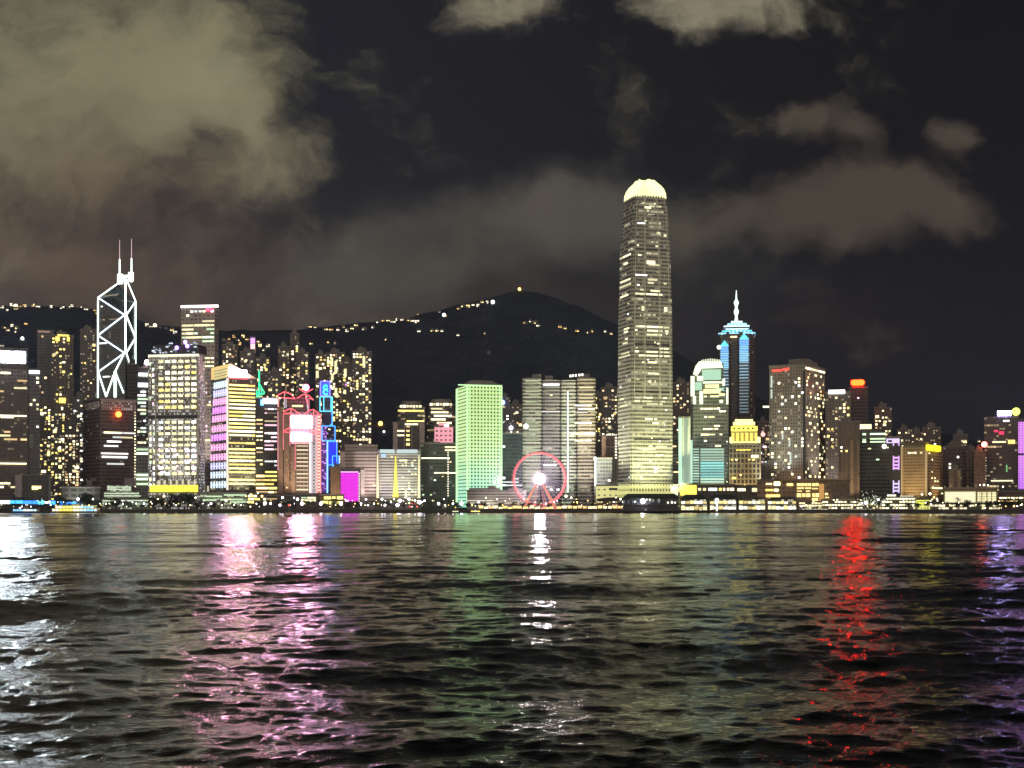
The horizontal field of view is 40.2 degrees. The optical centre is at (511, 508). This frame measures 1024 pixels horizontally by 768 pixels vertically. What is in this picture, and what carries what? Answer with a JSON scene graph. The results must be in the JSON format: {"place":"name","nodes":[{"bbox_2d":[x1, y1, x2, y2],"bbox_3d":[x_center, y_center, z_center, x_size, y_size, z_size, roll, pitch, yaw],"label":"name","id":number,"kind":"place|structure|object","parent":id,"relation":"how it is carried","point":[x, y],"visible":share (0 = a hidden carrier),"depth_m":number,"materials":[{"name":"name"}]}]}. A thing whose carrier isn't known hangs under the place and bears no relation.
{"place":"outdoors","nodes":[
{"label":"outdoors","id":0,"kind":"place"},
{"bbox_2d":[0,347,27,508],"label":"office tower","id":1,"kind":"structure","parent":0,"point":[13,411],"depth_m":1523.33,"materials":[{"name":"brown glass"}]},
{"bbox_2d":[14,474,51,508],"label":"hall","id":2,"kind":"structure","parent":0,"point":[34,487],"depth_m":1470.16,"materials":[{"name":"concrete"}]},
{"bbox_2d":[28,368,39,474],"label":"office tower","id":3,"kind":"structure","parent":0,"point":[33,421],"depth_m":1579.74,"materials":[{"name":"concrete"}]},
{"bbox_2d":[37,329,53,403],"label":"office tower","id":4,"kind":"structure","parent":0,"point":[44,351],"depth_m":1899.59,"materials":[{"name":"concrete"}]},
{"bbox_2d":[40,398,51,474],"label":"apartment tower","id":5,"kind":"structure","parent":0,"point":[45,408],"depth_m":1760.09,"materials":[{"name":"concrete"}]},
{"bbox_2d":[50,405,65,508],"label":"apartment tower","id":6,"kind":"structure","parent":0,"point":[57,418],"depth_m":1739.82,"materials":[{"name":"concrete"}]},
{"bbox_2d":[51,330,73,423],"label":"apartment tower","id":7,"kind":"structure","parent":0,"point":[61,369],"depth_m":1850.10,"materials":[{"name":"concrete"}]},
{"bbox_2d":[64,418,79,485],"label":"apartment tower","id":8,"kind":"structure","parent":0,"point":[71,453],"depth_m":1730.05,"materials":[{"name":"concrete"}]},
{"bbox_2d":[72,391,86,485],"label":"apartment tower","id":9,"kind":"structure","parent":0,"point":[77,407],"depth_m":1800.27,"materials":[{"name":"concrete"}]},
{"bbox_2d":[62,478,100,508],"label":"terrace hall","id":10,"kind":"structure","parent":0,"point":[71,492],"depth_m":1499.55,"materials":[{"name":"concrete"}]},
{"bbox_2d":[80,325,95,399],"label":"apartment tower","id":11,"kind":"structure","parent":0,"point":[87,361],"depth_m":2150.21,"materials":[{"name":"concrete"}]},
{"bbox_2d":[97,239,135,398],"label":"prism tower","id":12,"kind":"structure","parent":0,"point":[116,326],"depth_m":1667.45,"materials":[{"name":"black glass"}]},
{"bbox_2d":[101,485,150,508],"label":"pavilion","id":13,"kind":"structure","parent":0,"point":[123,493],"depth_m":1441.39,"materials":[{"name":"concrete"}]},
{"bbox_2d":[136,445,147,497],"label":"office block","id":14,"kind":"structure","parent":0,"point":[142,470],"depth_m":1539.73,"materials":[{"name":"concrete"}]},
{"bbox_2d":[137,360,147,445],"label":"office block","id":15,"kind":"structure","parent":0,"point":[142,405],"depth_m":1619.50,"materials":[{"name":"concrete"}]},
{"bbox_2d":[147,340,206,508],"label":"office tower","id":16,"kind":"structure","parent":0,"point":[176,419],"depth_m":1505.31,"materials":[{"name":"concrete"}]},
{"bbox_2d":[149,360,196,484],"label":"lit windows","id":17,"kind":"structure","parent":16,"relation":"in","point":[173,361],"depth_m":1506.93,"materials":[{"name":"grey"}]},
{"bbox_2d":[150,485,197,491],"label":"lobby window","id":18,"kind":"structure","parent":16,"relation":"in","point":[153,488],"depth_m":1503.07,"materials":[{"name":"yellow glass"}]},
{"bbox_2d":[180,305,218,491],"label":"skyscraper","id":19,"kind":"structure","parent":0,"point":[199,324],"depth_m":1641.62,"materials":[{"name":"concrete"}]},
{"bbox_2d":[199,492,246,508],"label":"pavilion","id":20,"kind":"structure","parent":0,"point":[219,498],"depth_m":1439.64,"materials":[{"name":"concrete"}]},
{"bbox_2d":[210,364,256,491],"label":"office tower","id":21,"kind":"structure","parent":0,"point":[233,429],"depth_m":1520.80,"materials":[{"name":"concrete"}]},
{"bbox_2d":[247,492,266,508],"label":"pavilion","id":22,"kind":"structure","parent":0,"point":[254,498],"depth_m":1444.91,"materials":[{"name":"concrete"}]},
{"bbox_2d":[256,397,277,493],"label":"office tower","id":23,"kind":"structure","parent":0,"point":[266,443],"depth_m":1529.81,"materials":[{"name":"black glass"}]},
{"bbox_2d":[268,366,281,406],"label":"apartment tower","id":24,"kind":"structure","parent":0,"point":[274,382],"depth_m":2080.12,"materials":[{"name":"concrete"}]},
{"bbox_2d":[267,494,295,508],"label":"pavilion","id":25,"kind":"structure","parent":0,"point":[276,497],"depth_m":1449.67,"materials":[{"name":"concrete"}]},
{"bbox_2d":[277,384,320,508],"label":"bank tower","id":26,"kind":"structure","parent":0,"point":[298,447],"depth_m":1499.56,"materials":[{"name":"concrete"}]},
{"bbox_2d":[296,347,308,396],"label":"apartment tower","id":27,"kind":"structure","parent":0,"point":[302,367],"depth_m":2100.00,"materials":[{"name":"concrete"}]},
{"bbox_2d":[297,493,318,508],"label":"pavilion","id":28,"kind":"structure","parent":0,"point":[312,497],"depth_m":1450.07,"materials":[{"name":"concrete"}]},
{"bbox_2d":[319,381,338,493],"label":"bank tower","id":29,"kind":"structure","parent":0,"point":[329,457],"depth_m":1539.31,"materials":[{"name":"blue glass"}]},
{"bbox_2d":[319,494,344,508],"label":"pavilion","id":30,"kind":"structure","parent":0,"point":[327,499],"depth_m":1447.41,"materials":[{"name":"concrete"}]},
{"bbox_2d":[340,468,359,508],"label":"media wall","id":31,"kind":"structure","parent":0,"point":[350,483],"depth_m":1464.29,"materials":[{"name":"glass"}]},
{"bbox_2d":[340,445,377,508],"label":"hotel","id":32,"kind":"structure","parent":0,"point":[363,458],"depth_m":1500.69,"materials":[{"name":"concrete"}]},
{"bbox_2d":[352,346,371,444],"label":"apartment tower","id":33,"kind":"structure","parent":0,"point":[361,396],"depth_m":2049.92,"materials":[{"name":"concrete"}]},
{"bbox_2d":[376,449,420,508],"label":"office block","id":34,"kind":"structure","parent":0,"point":[398,474],"depth_m":1499.80,"materials":[{"name":"concrete"}]},
{"bbox_2d":[393,422,424,449],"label":"office block","id":35,"kind":"structure","parent":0,"point":[408,435],"depth_m":1639.46,"materials":[{"name":"concrete"}]},
{"bbox_2d":[397,401,424,421],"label":"office tower","id":36,"kind":"structure","parent":0,"point":[410,411],"depth_m":1720.48,"materials":[{"name":"concrete"}]},
{"bbox_2d":[420,442,456,508],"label":"office block","id":37,"kind":"structure","parent":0,"point":[438,470],"depth_m":1529.93,"materials":[{"name":"concrete"}]},
{"bbox_2d":[427,399,455,442],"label":"office tower","id":38,"kind":"structure","parent":0,"point":[440,411],"depth_m":1740.86,"materials":[{"name":"concrete"}]},
{"bbox_2d":[434,423,452,442],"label":"office block","id":39,"kind":"structure","parent":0,"point":[443,432],"depth_m":1559.99,"materials":[{"name":"concrete"}]},
{"bbox_2d":[0,290,983,508],"bbox_3d":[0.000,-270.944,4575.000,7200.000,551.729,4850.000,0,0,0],"label":"hills","id":40,"kind":"structure","parent":0,"point":[425,366],"depth_m":3209.04,"materials":[{"name":"black plant"}]},
{"bbox_2d":[467,486,525,508],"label":"pavilion","id":41,"kind":"structure","parent":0,"point":[490,493],"depth_m":1449.97,"materials":[{"name":"concrete"}]},
{"bbox_2d":[0,513,1023,767],"bbox_3d":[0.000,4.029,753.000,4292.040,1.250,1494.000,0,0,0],"label":"harbour water","id":42,"kind":"structure","parent":0,"point":[514,641],"depth_m":42.31,"materials":[{"name":"black liquid"}]},
{"bbox_2d":[51,503,100,512],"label":"ferry","id":43,"kind":"object","parent":42,"relation":"on","point":[75,508],"visible":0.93,"depth_m":1325.60,"materials":[{"name":"grey"}]},
{"bbox_2d":[621,494,680,512],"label":"ferry pier","id":44,"kind":"structure","parent":42,"relation":"in","point":[650,502],"depth_m":1387.93,"materials":[{"name":"metal"}]},
{"bbox_2d":[679,495,707,512],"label":"ferry pier","id":45,"kind":"structure","parent":42,"relation":"in","point":[693,503],"depth_m":1394.56,"materials":[{"name":"metal"}]},
{"bbox_2d":[708,495,736,512],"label":"ferry pier","id":46,"kind":"structure","parent":42,"relation":"in","point":[717,502],"depth_m":1388.65,"materials":[{"name":"metal"}]},
{"bbox_2d":[738,497,765,508],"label":"ferry pier","id":47,"kind":"structure","parent":42,"relation":"in","point":[751,502],"depth_m":1386.91,"materials":[{"name":"metal"}]},
{"bbox_2d":[767,497,796,508],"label":"ferry pier","id":48,"kind":"structure","parent":42,"relation":"in","point":[781,502],"depth_m":1383.10,"materials":[{"name":"metal"}]},
{"bbox_2d":[502,433,521,489],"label":"office block","id":49,"kind":"structure","parent":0,"point":[511,450],"depth_m":1560.00,"materials":[{"name":"teal glass"}]},
{"bbox_2d":[0,0,1023,442],"label":"sky","id":50,"kind":"structure","parent":0,"point":[853,170],"materials":[{"name":"black"}]},
{"bbox_2d":[522,374,559,506],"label":"office tower","id":51,"kind":"structure","parent":0,"point":[540,415],"depth_m":1559.19,"materials":[{"name":"concrete"}]},
{"bbox_2d":[561,373,595,508],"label":"office tower","id":52,"kind":"structure","parent":0,"point":[578,425],"depth_m":1557.77,"materials":[{"name":"concrete"}]},
{"bbox_2d":[596,390,600,444],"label":"apartment tower","id":53,"kind":"structure","parent":0,"point":[598,416],"depth_m":2020.05,"materials":[{"name":"concrete"}]},
{"bbox_2d":[594,457,611,504],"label":"office block","id":54,"kind":"structure","parent":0,"point":[602,470],"depth_m":1529.98,"materials":[{"name":"white glass"}]},
{"bbox_2d":[601,382,617,458],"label":"apartment tower","id":55,"kind":"structure","parent":0,"point":[609,409],"depth_m":1979.94,"materials":[{"name":"concrete"}]},
{"bbox_2d":[601,434,617,458],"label":"office block","id":56,"kind":"structure","parent":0,"point":[608,446],"depth_m":1569.69,"materials":[{"name":"concrete"}]},
{"bbox_2d":[596,497,623,508],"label":"pavilion","id":57,"kind":"structure","parent":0,"point":[615,500],"depth_m":1424.54,"materials":[{"name":"concrete"}]},
{"bbox_2d":[673,436,677,483],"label":"office block","id":58,"kind":"structure","parent":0,"point":[675,459],"depth_m":1569.94,"materials":[{"name":"concrete"}]},
{"bbox_2d":[673,377,689,435],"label":"apartment tower","id":59,"kind":"structure","parent":0,"point":[681,397],"depth_m":1950.25,"materials":[{"name":"concrete"}]},
{"bbox_2d":[690,358,727,483],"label":"office tower","id":60,"kind":"structure","parent":0,"point":[709,434],"depth_m":1539.48,"materials":[{"name":"grey"}]},
{"bbox_2d":[697,484,734,508],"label":"pavilion","id":61,"kind":"structure","parent":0,"point":[708,491],"depth_m":1460.15,"materials":[{"name":"concrete"}]},
{"bbox_2d":[717,290,754,483],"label":"skyscraper","id":62,"kind":"structure","parent":0,"point":[736,347],"depth_m":1759.67,"materials":[{"name":"glass"},{"name":"metal"},{"name":"concrete"}]},
{"bbox_2d":[729,419,760,484],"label":"office tower","id":63,"kind":"structure","parent":0,"point":[744,458],"depth_m":1530.34,"materials":[{"name":"gold metal"}]},
{"bbox_2d":[735,485,756,508],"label":"pavilion","id":64,"kind":"structure","parent":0,"point":[741,491],"depth_m":1462.17,"materials":[{"name":"concrete"}]},
{"bbox_2d":[757,406,768,462],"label":"apartment tower","id":65,"kind":"structure","parent":0,"point":[763,429],"depth_m":1899.88,"materials":[{"name":"concrete"}]},
{"bbox_2d":[769,358,825,478],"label":"apartment tower","id":66,"kind":"structure","parent":0,"point":[796,418],"depth_m":1553.57,"materials":[{"name":"concrete"}]},
{"bbox_2d":[756,479,850,508],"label":"terminal building","id":67,"kind":"structure","parent":0,"point":[808,489],"depth_m":1439.18,"materials":[{"name":"concrete"}]},
{"bbox_2d":[798,501,822,507],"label":"pavilion","id":68,"kind":"structure","parent":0,"point":[806,504],"depth_m":1378.20,"materials":[{"name":"concrete"}]},
{"bbox_2d":[825,390,850,478],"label":"apartment tower","id":69,"kind":"structure","parent":0,"point":[837,405],"depth_m":1570.94,"materials":[{"name":"concrete"}]},
{"bbox_2d":[838,420,859,498],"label":"office tower","id":70,"kind":"structure","parent":0,"point":[849,449],"depth_m":1519.14,"materials":[{"name":"concrete"}]},
{"bbox_2d":[821,499,885,508],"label":"pavilion","id":71,"kind":"structure","parent":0,"point":[841,503],"depth_m":1376.70,"materials":[{"name":"concrete"}]},
{"bbox_2d":[848,380,867,423],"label":"office tower","id":72,"kind":"structure","parent":0,"point":[859,400],"depth_m":1619.39,"materials":[{"name":"concrete"}]},
{"bbox_2d":[860,424,900,498],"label":"office block","id":73,"kind":"structure","parent":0,"point":[880,464],"depth_m":1530.34,"materials":[{"name":"concrete"}]},
{"bbox_2d":[874,402,891,435],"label":"apartment tower","id":74,"kind":"structure","parent":0,"point":[882,415],"depth_m":1899.83,"materials":[{"name":"concrete"}]},
{"bbox_2d":[885,495,916,508],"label":"pavilion","id":75,"kind":"structure","parent":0,"point":[892,499],"depth_m":1350.14,"materials":[{"name":"concrete"}]},
{"bbox_2d":[900,442,943,501],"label":"office tower","id":76,"kind":"structure","parent":0,"point":[921,467],"depth_m":1510.33,"materials":[{"name":"concrete"}]},
{"bbox_2d":[922,421,940,445],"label":"apartment tower","id":77,"kind":"structure","parent":0,"point":[932,433],"depth_m":1850.00,"materials":[{"name":"concrete"}]},
{"bbox_2d":[949,463,961,486],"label":"office block","id":78,"kind":"structure","parent":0,"point":[955,475],"depth_m":1520.23,"materials":[{"name":"concrete"}]},
{"bbox_2d":[943,440,968,486],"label":"office block","id":79,"kind":"structure","parent":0,"point":[954,452],"depth_m":1601.15,"materials":[{"name":"concrete"}]},
{"bbox_2d":[953,428,967,445],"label":"apartment tower","id":80,"kind":"structure","parent":0,"point":[961,437],"depth_m":1850.00,"materials":[{"name":"concrete"}]},
{"bbox_2d":[942,487,997,501],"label":"shed","id":81,"kind":"structure","parent":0,"point":[977,494],"depth_m":1329.24,"materials":[{"name":"concrete"}]},
{"bbox_2d":[966,444,975,486],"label":"office block","id":82,"kind":"structure","parent":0,"point":[970,467],"depth_m":1581.01,"materials":[{"name":"concrete"}]},
{"bbox_2d":[974,442,986,486],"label":"office block","id":83,"kind":"structure","parent":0,"point":[979,467],"depth_m":1539.83,"materials":[{"name":"concrete"}]},
{"bbox_2d":[984,408,1019,500],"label":"office tower","id":84,"kind":"structure","parent":0,"point":[1001,435],"depth_m":1559.48,"materials":[{"name":"concrete"}]},
{"bbox_2d":[997,490,1023,508],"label":"pavilion","id":85,"kind":"structure","parent":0,"point":[1015,495],"depth_m":1346.77,"materials":[{"name":"concrete"}]},
{"bbox_2d":[1017,419,1023,489],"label":"led tower","id":86,"kind":"structure","parent":0,"point":[1020,454],"depth_m":1455.40,"materials":[{"name":"concrete"}]},
{"label":"ground","id":87,"kind":"structure","parent":0,"visible":0},
{"bbox_2d":[0,500,82,509],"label":"boat","id":88,"kind":"object","parent":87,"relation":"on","point":[23,502],"visible":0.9,"depth_m":1404.30,"materials":[{"name":"metal"}]},
{"bbox_2d":[83,398,136,508],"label":"office block","id":89,"kind":"structure","parent":87,"relation":"on","point":[109,441],"depth_m":1573.61,"materials":[{"name":"brown glass"}]},
{"bbox_2d":[127,357,137,444],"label":"office tower","id":90,"kind":"structure","parent":87,"relation":"on","point":[131,379],"depth_m":1600.36,"materials":[{"name":"black glass"}]},
{"bbox_2d":[222,340,237,366],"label":"apartment tower","id":91,"kind":"structure","parent":87,"relation":"on","point":[229,352],"depth_m":2280.16,"materials":[{"name":"concrete"}]},
{"bbox_2d":[240,347,253,376],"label":"apartment tower","id":92,"kind":"structure","parent":87,"relation":"on","point":[247,359],"depth_m":2250.44,"materials":[{"name":"concrete"}]},
{"bbox_2d":[256,353,269,397],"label":"apartment tower","id":93,"kind":"structure","parent":87,"relation":"on","point":[263,364],"depth_m":2230.03,"materials":[{"name":"concrete"}]},
{"bbox_2d":[278,341,289,410],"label":"apartment tower","id":94,"kind":"structure","parent":87,"relation":"on","point":[283,358],"depth_m":2120.12,"materials":[{"name":"concrete"}]},
{"bbox_2d":[290,328,299,396],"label":"apartment tower","id":95,"kind":"structure","parent":87,"relation":"on","point":[294,341],"depth_m":2139.71,"materials":[{"name":"concrete"}]},
{"bbox_2d":[315,349,326,424],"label":"apartment tower","id":96,"kind":"structure","parent":87,"relation":"on","point":[320,366],"depth_m":2079.70,"materials":[{"name":"concrete"}]},
{"bbox_2d":[326,348,344,463],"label":"apartment tower","id":97,"kind":"structure","parent":87,"relation":"on","point":[335,357],"depth_m":2100.19,"materials":[{"name":"concrete"}]},
{"bbox_2d":[330,462,341,493],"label":"office block","id":98,"kind":"structure","parent":87,"relation":"on","point":[335,478],"depth_m":1489.90,"materials":[{"name":"concrete"}]},
{"bbox_2d":[342,356,351,449],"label":"apartment tower","id":99,"kind":"structure","parent":87,"relation":"on","point":[347,401],"depth_m":2059.74,"materials":[{"name":"concrete"}]},
{"bbox_2d":[456,380,502,507],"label":"office tower","id":100,"kind":"structure","parent":87,"relation":"on","point":[478,433],"depth_m":1486.77,"materials":[{"name":"concrete"}]},
{"bbox_2d":[502,392,509,432],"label":"apartment tower","id":101,"kind":"structure","parent":87,"relation":"on","point":[505,412],"depth_m":2000.00,"materials":[{"name":"concrete"}]},
{"bbox_2d":[0,509,1023,513],"bbox_3d":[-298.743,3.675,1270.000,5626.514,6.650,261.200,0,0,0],"label":"seawall","id":102,"kind":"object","parent":87,"relation":"on","point":[979,511],"visible":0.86,"depth_m":1399.40,"materials":[{"name":"stone"}]},
{"bbox_2d":[509,399,521,432],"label":"apartment tower","id":103,"kind":"structure","parent":87,"relation":"on","point":[515,416],"depth_m":2000.00,"materials":[{"name":"concrete"}]},
{"bbox_2d":[511,451,567,508],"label":"ferris wheel","id":104,"kind":"object","parent":87,"relation":"on","point":[538,479],"visible":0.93,"depth_m":1422.55,"materials":[{"name":"red metal"}]},
{"bbox_2d":[596,484,617,504],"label":"shopping mall","id":105,"kind":"structure","parent":87,"relation":"on","point":[606,490],"depth_m":1469.96,"materials":[{"name":"concrete"}]},
{"bbox_2d":[612,459,617,483],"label":"office block","id":106,"kind":"structure","parent":87,"relation":"on","point":[614,471],"depth_m":1539.86,"materials":[{"name":"concrete"}]},
{"bbox_2d":[618,179,677,503],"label":"skyscraper","id":107,"kind":"structure","parent":87,"relation":"on","point":[645,420],"depth_m":1509.16,"materials":[{"name":"grey"}]},
{"bbox_2d":[671,483,696,508],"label":"lit box","id":108,"kind":"object","parent":87,"relation":"on","point":[683,489],"visible":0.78,"depth_m":1469.89,"materials":[{"name":"glass"}]},
{"bbox_2d":[678,416,690,508],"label":"building","id":109,"kind":"structure","parent":87,"relation":"on","point":[683,449],"depth_m":1529.34,"materials":[{"name":"glass"}]},
{"bbox_2d":[761,463,770,478],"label":"office block","id":110,"kind":"structure","parent":87,"relation":"on","point":[765,470],"depth_m":1559.66,"materials":[{"name":"concrete"}]},
{"bbox_2d":[897,423,911,445],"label":"apartment tower","id":111,"kind":"structure","parent":87,"relation":"on","point":[904,433],"depth_m":1850.00,"materials":[{"name":"concrete"}]},
{"bbox_2d":[912,426,923,441],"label":"apartment tower","id":112,"kind":"structure","parent":87,"relation":"on","point":[917,435],"depth_m":1850.18,"materials":[{"name":"concrete"}]},
{"bbox_2d":[931,502,999,508],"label":"pavilion","id":113,"kind":"structure","parent":87,"relation":"on","point":[973,505],"depth_m":1216.02,"materials":[{"name":"concrete"}]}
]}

